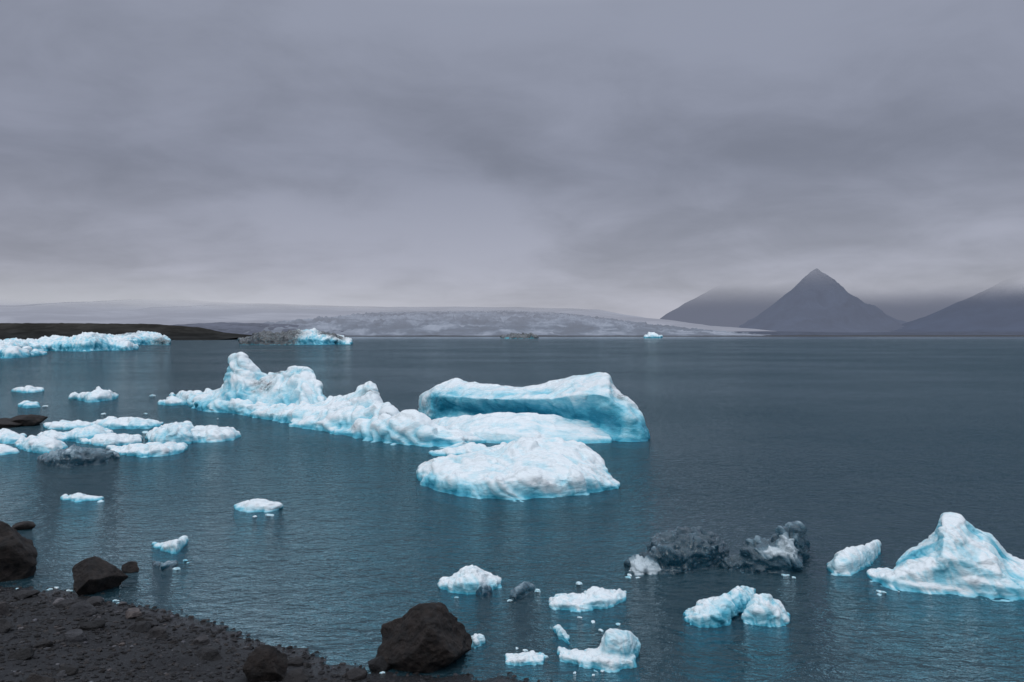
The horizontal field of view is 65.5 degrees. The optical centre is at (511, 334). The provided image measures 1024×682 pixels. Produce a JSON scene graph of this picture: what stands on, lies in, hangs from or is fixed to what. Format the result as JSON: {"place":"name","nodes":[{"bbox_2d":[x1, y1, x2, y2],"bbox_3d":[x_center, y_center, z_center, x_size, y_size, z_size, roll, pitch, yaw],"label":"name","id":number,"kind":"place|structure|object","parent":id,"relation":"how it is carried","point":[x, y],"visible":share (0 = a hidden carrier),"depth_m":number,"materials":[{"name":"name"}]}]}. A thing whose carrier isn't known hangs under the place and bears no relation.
{"place":"outdoors","nodes":[
{"label":"outdoors","id":0,"kind":"place"},
{"bbox_2d":[0,323,251,339],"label":"moraine hill","id":1,"kind":"structure","parent":0,"point":[25,331],"depth_m":592.32,"materials":[{"name":"soil"}]},
{"bbox_2d":[175,322,346,335],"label":"moraine hill","id":2,"kind":"structure","parent":0,"point":[235,327],"depth_m":1623.64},
{"bbox_2d":[0,302,768,331],"bbox_3d":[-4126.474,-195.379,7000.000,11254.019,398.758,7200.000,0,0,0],"label":"glacier snowfield","id":3,"kind":"structure","parent":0,"point":[101,312],"depth_m":5168.63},
{"bbox_2d":[246,312,769,335],"bbox_3d":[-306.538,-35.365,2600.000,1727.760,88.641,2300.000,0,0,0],"label":"glacier","id":4,"kind":"object","parent":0,"point":[455,324],"visible":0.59,"depth_m":1668.03,"materials":[{"name":"grey ice"}]},
{"bbox_2d":[0,337,1023,681],"bbox_3d":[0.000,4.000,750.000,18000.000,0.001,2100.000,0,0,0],"label":"lake water","id":5,"kind":"structure","parent":0,"point":[896,447],"depth_m":18.81,"materials":[{"name":"blue liquid"}]},
{"bbox_2d":[0,444,19,454],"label":"ice chunk","id":6,"kind":"object","parent":5,"relation":"on","point":[5,449],"visible":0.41,"depth_m":26.70,"materials":[{"name":"white ice"}]},
{"bbox_2d":[0,418,21,427],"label":"boulder","id":7,"kind":"object","parent":5,"relation":"in","point":[6,423],"visible":0.83,"depth_m":34.21,"materials":[{"name":"black stone"}]},
{"bbox_2d":[0,428,26,443],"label":"ice chunk","id":8,"kind":"object","parent":5,"relation":"on","point":[7,436],"visible":0.43,"depth_m":29.60,"materials":[{"name":"white ice"}]},
{"bbox_2d":[12,521,35,529],"bbox_3d":[-10.063,3.953,16.375,0.415,0.192,0.414,0,0,-44],"label":"rock","id":9,"kind":"object","parent":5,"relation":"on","point":[23,525],"visible":0.91,"depth_m":16.29,"materials":[{"name":"black stone"}]},
{"bbox_2d":[11,385,43,392],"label":"ice chunk","id":10,"kind":"object","parent":5,"relation":"on","point":[29,389],"visible":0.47,"depth_m":54.99,"materials":[{"name":"white ice"}]},
{"bbox_2d":[10,414,47,425],"bbox_3d":[-21.398,3.836,35.148,1.570,0.664,1.333,0,0,0],"label":"boulder","id":11,"kind":"object","parent":5,"relation":"in","point":[29,420],"visible":0.81,"depth_m":34.73,"materials":[{"name":"black stone"}]},
{"bbox_2d":[18,400,39,407],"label":"ice chunk","id":12,"kind":"object","parent":5,"relation":"on","point":[27,404],"visible":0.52,"depth_m":43.55,"materials":[{"name":"white ice"}]},
{"bbox_2d":[15,435,67,453],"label":"ice chunk","id":13,"kind":"object","parent":5,"relation":"on","point":[42,444],"visible":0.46,"depth_m":27.21,"materials":[{"name":"white ice"}]},
{"bbox_2d":[37,429,66,440],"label":"ice chunk","id":14,"kind":"object","parent":5,"relation":"on","point":[57,435],"visible":0.29,"depth_m":29.93,"materials":[{"name":"white ice"}]},
{"bbox_2d":[43,420,90,429],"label":"ice chunk","id":15,"kind":"object","parent":5,"relation":"on","point":[64,424],"visible":0.34,"depth_m":33.82,"materials":[{"name":"white ice"}]},
{"bbox_2d":[0,332,138,357],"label":"iceberg","id":16,"kind":"object","parent":5,"relation":"on","point":[30,347],"visible":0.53,"depth_m":189.55,"materials":[{"name":"white ice"}]},
{"bbox_2d":[37,444,119,467],"bbox_3d":[-13.591,3.934,24.817,2.422,0.998,2.813,0,0,-23],"label":"clear ice chunk","id":17,"kind":"object","parent":5,"relation":"on","point":[73,455],"visible":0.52,"depth_m":24.41,"materials":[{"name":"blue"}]},
{"bbox_2d":[60,493,103,501],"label":"ice chunk","id":18,"kind":"object","parent":5,"relation":"on","point":[78,497],"visible":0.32,"depth_m":19.18,"materials":[{"name":"white ice"}]},
{"bbox_2d":[64,424,113,442],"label":"ice chunk","id":19,"kind":"object","parent":5,"relation":"on","point":[78,433],"visible":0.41,"depth_m":29.98,"materials":[{"name":"white ice"}]},
{"bbox_2d":[68,386,118,402],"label":"ice chunk","id":20,"kind":"object","parent":5,"relation":"on","point":[98,394],"visible":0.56,"depth_m":47.90,"materials":[{"name":"white ice"}]},
{"bbox_2d":[79,433,142,446],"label":"ice chunk","id":21,"kind":"object","parent":5,"relation":"on","point":[106,439],"visible":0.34,"depth_m":28.84,"materials":[{"name":"white ice"}]},
{"bbox_2d":[86,416,163,428],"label":"ice chunk","id":22,"kind":"object","parent":5,"relation":"on","point":[110,422],"visible":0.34,"depth_m":33.94,"materials":[{"name":"white ice"}]},
{"bbox_2d":[121,561,138,572],"bbox_3d":[-6.457,3.947,13.439,0.230,0.217,0.314,0,0,-44],"label":"rock","id":23,"kind":"object","parent":5,"relation":"in","point":[130,567],"visible":0.89,"depth_m":13.39,"materials":[{"name":"black stone"}]},
{"bbox_2d":[112,331,170,344],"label":"iceberg","id":24,"kind":"object","parent":5,"relation":"on","point":[146,338],"visible":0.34,"depth_m":299.13,"materials":[{"name":"white ice"}]},
{"bbox_2d":[106,441,187,457],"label":"ice chunk","id":25,"kind":"object","parent":5,"relation":"on","point":[150,449],"visible":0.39,"depth_m":26.43,"materials":[{"name":"white ice"}]},
{"bbox_2d":[152,560,177,569],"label":"clear ice chunk","id":26,"kind":"object","parent":5,"relation":"on","point":[169,564],"visible":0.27,"depth_m":13.63,"materials":[{"name":"blue"}]},
{"bbox_2d":[145,421,194,443],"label":"ice chunk","id":27,"kind":"object","parent":5,"relation":"on","point":[177,432],"visible":0.5,"depth_m":29.07,"materials":[{"name":"white ice"}]},
{"bbox_2d":[152,535,188,553],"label":"ice chunk","id":28,"kind":"object","parent":5,"relation":"on","point":[175,546],"visible":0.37,"depth_m":14.71,"materials":[{"name":"white ice"}]},
{"bbox_2d":[158,396,183,405],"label":"ice chunk","id":29,"kind":"object","parent":5,"relation":"on","point":[171,400],"visible":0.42,"depth_m":44.91,"materials":[{"name":"white ice"}]},
{"bbox_2d":[191,425,240,442],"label":"ice chunk","id":30,"kind":"object","parent":5,"relation":"on","point":[208,433],"visible":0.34,"depth_m":29.80,"materials":[{"name":"white ice"}]},
{"bbox_2d":[234,498,283,512],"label":"ice chunk","id":31,"kind":"object","parent":5,"relation":"on","point":[257,505],"visible":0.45,"depth_m":18.05,"materials":[{"name":"white ice"}]},
{"bbox_2d":[238,328,352,344],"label":"iceberg","id":32,"kind":"object","parent":5,"relation":"on","point":[314,336],"visible":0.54,"depth_m":307.20,"materials":[{"name":"grey ice"}]},
{"bbox_2d":[169,352,485,447],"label":"iceberg","id":33,"kind":"object","parent":5,"relation":"on","point":[293,396],"visible":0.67,"depth_m":35.95,"materials":[{"name":"white ice"}]},
{"bbox_2d":[16,394,899,675],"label":"brash ice","id":34,"kind":"structure","parent":5,"relation":"on","point":[509,600],"depth_m":12.43,"materials":[{"name":"white ice"}]},
{"bbox_2d":[437,565,501,594],"bbox_3d":[-0.667,4.052,12.596,1.059,0.732,1.417,0,0,0],"label":"ice chunk","id":35,"kind":"object","parent":5,"relation":"in","point":[470,579],"visible":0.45,"depth_m":12.44,"materials":[{"name":"white ice"}]},
{"bbox_2d":[471,633,485,648],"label":"ice chunk","id":36,"kind":"object","parent":5,"relation":"on","point":[478,640],"visible":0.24,"depth_m":10.25,"materials":[{"name":"white ice"}]},
{"bbox_2d":[476,584,491,598],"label":"clear ice chunk","id":37,"kind":"object","parent":5,"relation":"in","point":[483,591],"visible":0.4,"depth_m":12.18,"materials":[{"name":"blue"}]},
{"bbox_2d":[416,437,619,501],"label":"iceberg","id":38,"kind":"object","parent":5,"relation":"on","point":[522,468],"visible":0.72,"depth_m":20.58,"materials":[{"name":"white ice"}]},
{"bbox_2d":[500,333,538,337],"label":"iceberg","id":39,"kind":"object","parent":5,"relation":"on","point":[522,335],"visible":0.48,"depth_m":750.64,"materials":[{"name":"grey ice"}]},
{"bbox_2d":[509,581,534,602],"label":"clear ice chunk","id":40,"kind":"object","parent":5,"relation":"in","point":[519,592],"visible":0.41,"depth_m":12.10,"materials":[{"name":"blue"}]},
{"bbox_2d":[505,650,544,665],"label":"ice chunk","id":41,"kind":"object","parent":5,"relation":"on","point":[531,657],"visible":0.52,"depth_m":9.69,"materials":[{"name":"white ice"}]},
{"bbox_2d":[418,372,649,443],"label":"iceberg","id":42,"kind":"object","parent":5,"relation":"on","point":[597,407],"visible":0.66,"depth_m":31.25,"materials":[{"name":"white ice"}]},
{"bbox_2d":[553,624,569,644],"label":"ice chunk","id":43,"kind":"object","parent":5,"relation":"on","point":[560,632],"visible":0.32,"depth_m":10.46,"materials":[{"name":"white ice"}]},
{"bbox_2d":[548,586,626,611],"bbox_3d":[1.158,4.118,11.851,1.238,0.602,1.340,0,0,0],"label":"ice chunk","id":44,"kind":"object","parent":5,"relation":"in","point":[592,598],"visible":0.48,"depth_m":11.70,"materials":[{"name":"white ice"}]},
{"bbox_2d":[557,628,640,672],"bbox_3d":[1.106,4.022,9.784,1.116,0.787,1.369,0,0,0],"label":"ice chunk","id":45,"kind":"object","parent":5,"relation":"on","point":[616,650],"visible":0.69,"depth_m":9.67,"materials":[{"name":"white ice"}]},
{"bbox_2d":[644,332,662,337],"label":"iceberg","id":46,"kind":"object","parent":5,"relation":"on","point":[651,335],"visible":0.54,"depth_m":829.96,"materials":[{"name":"white ice"}]},
{"bbox_2d":[624,526,729,577],"bbox_3d":[2.997,4.096,14.069,1.548,1.310,2.871,0,0,38],"label":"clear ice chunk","id":47,"kind":"object","parent":5,"relation":"on","point":[678,550],"visible":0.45,"depth_m":13.56,"materials":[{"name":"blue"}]},
{"bbox_2d":[683,586,755,627],"bbox_3d":[3.077,4.072,11.590,0.859,0.699,2.420,0,0,39],"label":"ice chunk","id":48,"kind":"object","parent":5,"relation":"in","point":[719,611],"visible":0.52,"depth_m":11.14,"materials":[{"name":"ice"}]},
{"bbox_2d":[718,521,810,575],"bbox_3d":[4.690,4.021,14.247,1.346,1.439,3.067,0,0,35],"label":"clear ice chunk","id":49,"kind":"object","parent":5,"relation":"on","point":[783,549],"visible":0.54,"depth_m":13.50,"materials":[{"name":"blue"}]},
{"bbox_2d":[741,593,789,626],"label":"ice chunk","id":50,"kind":"object","parent":5,"relation":"in","point":[765,609],"visible":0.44,"depth_m":10.99,"materials":[{"name":"white ice"}]},
{"bbox_2d":[826,539,880,575],"bbox_3d":[6.094,4.180,14.098,0.730,1.102,2.973,0,0,38],"label":"ice chunk","id":51,"kind":"object","parent":5,"relation":"on","point":[849,561],"visible":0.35,"depth_m":13.48,"materials":[{"name":"white ice"}]},
{"bbox_2d":[866,512,1023,601],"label":"iceberg","id":52,"kind":"object","parent":5,"relation":"on","point":[956,554],"visible":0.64,"depth_m":12.47,"materials":[{"name":"white ice"}]},
{"bbox_2d":[0,335,1023,681],"bbox_3d":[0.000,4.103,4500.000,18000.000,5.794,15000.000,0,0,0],"label":"ground","id":53,"kind":"structure","parent":0,"point":[10,667],"depth_m":9.55,"materials":[{"name":"black gravel"}]},
{"bbox_2d":[0,521,37,581],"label":"boulder","id":54,"kind":"object","parent":53,"relation":"on","point":[18,555],"visible":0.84,"depth_m":12.98,"materials":[{"name":"black stone"}]},
{"bbox_2d":[72,556,128,595],"bbox_3d":[-6.523,3.832,12.434,0.840,0.681,0.713,0,0,0],"label":"boulder","id":55,"kind":"object","parent":53,"relation":"on","point":[93,574],"visible":0.9,"depth_m":12.35,"materials":[{"name":"black stone"}]},
{"bbox_2d":[0,590,391,681],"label":"beach stones","id":56,"kind":"object","parent":53,"relation":"on","point":[142,624],"visible":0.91,"depth_m":9.80,"materials":[{"name":"black stone"}]},
{"bbox_2d":[243,644,287,681],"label":"boulder","id":57,"kind":"object","parent":53,"relation":"on","point":[265,663],"visible":0.99,"depth_m":8.79,"materials":[{"name":"black stone"}]},
{"bbox_2d":[0,583,552,681],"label":"gravel","id":58,"kind":"structure","parent":53,"relation":"on","point":[168,677],"depth_m":9.57,"materials":[{"name":"black gravel"}]},
{"bbox_2d":[375,602,471,672],"bbox_3d":[-1.118,3.768,9.793,1.116,0.943,0.944,0,0,16],"label":"boulder","id":59,"kind":"object","parent":53,"relation":"on","point":[430,637],"visible":0.88,"depth_m":9.53,"materials":[{"name":"black stone"}]},
{"bbox_2d":[0,0,1023,318],"label":"sky","id":60,"kind":"structure","parent":0,"point":[641,158],"materials":[{"name":"grey"}]},
{"bbox_2d":[738,273,906,331],"bbox_3d":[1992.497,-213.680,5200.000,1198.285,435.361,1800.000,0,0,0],"label":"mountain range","id":61,"kind":"structure","parent":0,"point":[819,302],"depth_m":4829.35,"materials":[{"name":"grey stone"}]},
{"bbox_2d":[660,296,990,327],"bbox_3d":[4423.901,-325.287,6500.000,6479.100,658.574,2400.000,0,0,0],"label":"mountain range","id":62,"kind":"structure","parent":0,"point":[736,312],"depth_m":5809.52,"materials":[{"name":"grey stone"}]},
{"bbox_2d":[736,331,1023,334],"bbox_3d":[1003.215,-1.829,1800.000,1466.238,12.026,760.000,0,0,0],"label":"shore bank","id":63,"kind":"structure","parent":0,"point":[879,333],"depth_m":1662.28,"materials":[{"name":"soil"}]},
{"bbox_2d":[895,294,1023,331],"bbox_3d":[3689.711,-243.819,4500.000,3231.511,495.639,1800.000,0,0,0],"label":"mountain range","id":64,"kind":"structure","parent":0,"point":[1000,314],"depth_m":4219.52,"materials":[{"name":"grey stone"}]}
]}

